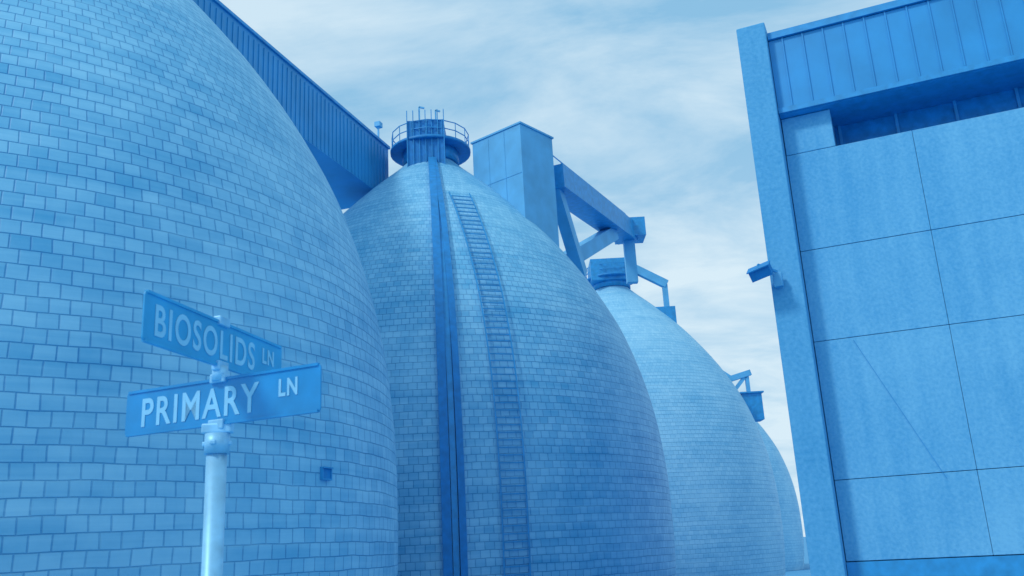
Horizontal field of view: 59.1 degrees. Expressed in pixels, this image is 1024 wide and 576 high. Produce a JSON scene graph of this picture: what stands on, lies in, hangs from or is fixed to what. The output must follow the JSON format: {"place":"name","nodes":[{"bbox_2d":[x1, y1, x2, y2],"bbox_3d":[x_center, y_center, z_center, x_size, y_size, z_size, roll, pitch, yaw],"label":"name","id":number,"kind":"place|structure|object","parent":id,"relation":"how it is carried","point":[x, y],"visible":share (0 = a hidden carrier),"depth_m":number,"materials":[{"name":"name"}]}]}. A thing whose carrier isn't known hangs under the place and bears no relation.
{"place":"outdoors","nodes":[
{"label":"outdoors","id":0,"kind":"place"},
{"bbox_2d":[219,0,893,536],"label":"sky","id":1,"kind":"structure","parent":0,"point":[644,101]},
{"bbox_2d":[785,537,810,575],"bbox_3d":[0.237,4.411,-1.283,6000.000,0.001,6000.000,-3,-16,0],"label":"ground","id":2,"kind":"structure","parent":0,"point":[805,571],"depth_m":124.20,"materials":[{"name":"blue concrete"}]},
{"bbox_2d":[0,0,397,575],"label":"egg digester","id":3,"kind":"object","parent":2,"relation":"on","point":[160,147],"visible":0.94,"depth_m":22.49,"materials":[{"name":"paint"}]},
{"bbox_2d":[193,0,389,209],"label":"elevated gallery","id":4,"kind":"object","parent":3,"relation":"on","point":[348,150],"visible":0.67,"depth_m":53.34,"materials":[{"name":"blue metal"}]},
{"bbox_2d":[343,106,675,575],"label":"egg digester","id":5,"kind":"object","parent":2,"relation":"on","point":[528,442],"visible":0.77,"depth_m":45.93,"materials":[{"name":"paint"}]},
{"bbox_2d":[585,257,784,575],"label":"egg digester","id":6,"kind":"object","parent":2,"relation":"on","point":[726,513],"visible":0.46,"depth_m":77.56,"materials":[{"name":"paint"}]},
{"bbox_2d":[724,371,803,571],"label":"egg digester","id":7,"kind":"object","parent":2,"relation":"on","point":[792,530],"visible":0.14,"depth_m":127.28,"materials":[{"name":"paint"}]},
{"bbox_2d":[736,22,847,575],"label":"corner pier","id":8,"kind":"structure","parent":2,"relation":"on","point":[821,520],"depth_m":31.04,"materials":[{"name":"concrete"}]},
{"bbox_2d":[746,260,783,287],"bbox_3d":[8.684,-0.500,31.114,1.076,0.927,1.120,-10,-18,22],"label":"floodlight","id":9,"kind":"object","parent":8,"relation":"attached to","point":[757,272],"visible":1,"depth_m":30.94,"materials":[{"name":"paint"}]},
{"bbox_2d":[787,164,1023,561],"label":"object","id":10,"kind":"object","parent":2,"relation":"on","point":[901,475],"depth_m":29.05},
{"bbox_2d":[781,109,836,155],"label":"end column","id":11,"kind":"structure","parent":10,"relation":"on","point":[808,132],"depth_m":33.12,"materials":[{"name":"blue concrete"}]},
{"bbox_2d":[768,0,1023,107],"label":"fascia","id":12,"kind":"structure","parent":10,"relation":"attached to","point":[993,29],"depth_m":32.20,"materials":[{"name":"paint"}]},
{"bbox_2d":[781,0,1023,104],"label":"fascia ribs","id":13,"kind":"object","parent":12,"relation":"attached to","point":[891,46],"visible":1,"depth_m":32.10,"materials":[{"name":"blue metal"}]},
{"bbox_2d":[853,340,946,477],"bbox_3d":[12.697,3.896,29.710,2.116,4.807,0.020,-10,-18,22],"label":"diagonal conduit","id":14,"kind":"object","parent":10,"relation":"attached to","point":[900,409],"visible":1,"depth_m":29.64,"materials":[{"name":"metal"}]},
{"bbox_2d":[787,107,1023,560],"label":"wall panels","id":15,"kind":"object","parent":10,"relation":"attached to","point":[911,243],"visible":1,"depth_m":29.97,"materials":[{"name":"blue concrete"}]},
{"bbox_2d":[834,87,1023,145],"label":"clerestory glass","id":16,"kind":"object","parent":10,"relation":"on","point":[1003,101],"visible":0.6,"depth_m":33.24,"materials":[{"name":"blue glass"}]},
{"bbox_2d":[779,60,1023,144],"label":"soffit","id":17,"kind":"structure","parent":16,"relation":"attached to","point":[970,85],"depth_m":32.41,"materials":[{"name":"paint"}]},
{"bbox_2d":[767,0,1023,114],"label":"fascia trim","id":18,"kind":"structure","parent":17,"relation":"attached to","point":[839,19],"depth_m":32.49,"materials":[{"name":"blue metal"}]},
{"bbox_2d":[838,88,1021,144],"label":"clerestory frames","id":19,"kind":"structure","parent":16,"relation":"attached to","point":[955,111],"depth_m":32.91,"materials":[{"name":"blue metal"}]},
{"bbox_2d":[846,555,1023,575],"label":"plinth","id":20,"kind":"structure","parent":2,"relation":"on","point":[1009,565],"depth_m":28.04,"materials":[{"name":"paint"}]},
{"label":"terrace","id":21,"kind":"structure","parent":0,"visible":0},
{"bbox_2d":[125,290,321,575],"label":"street name sign","id":22,"kind":"object","parent":21,"relation":"on","point":[221,402],"visible":1,"depth_m":3.25,"materials":[{"name":"metal"}]}
]}

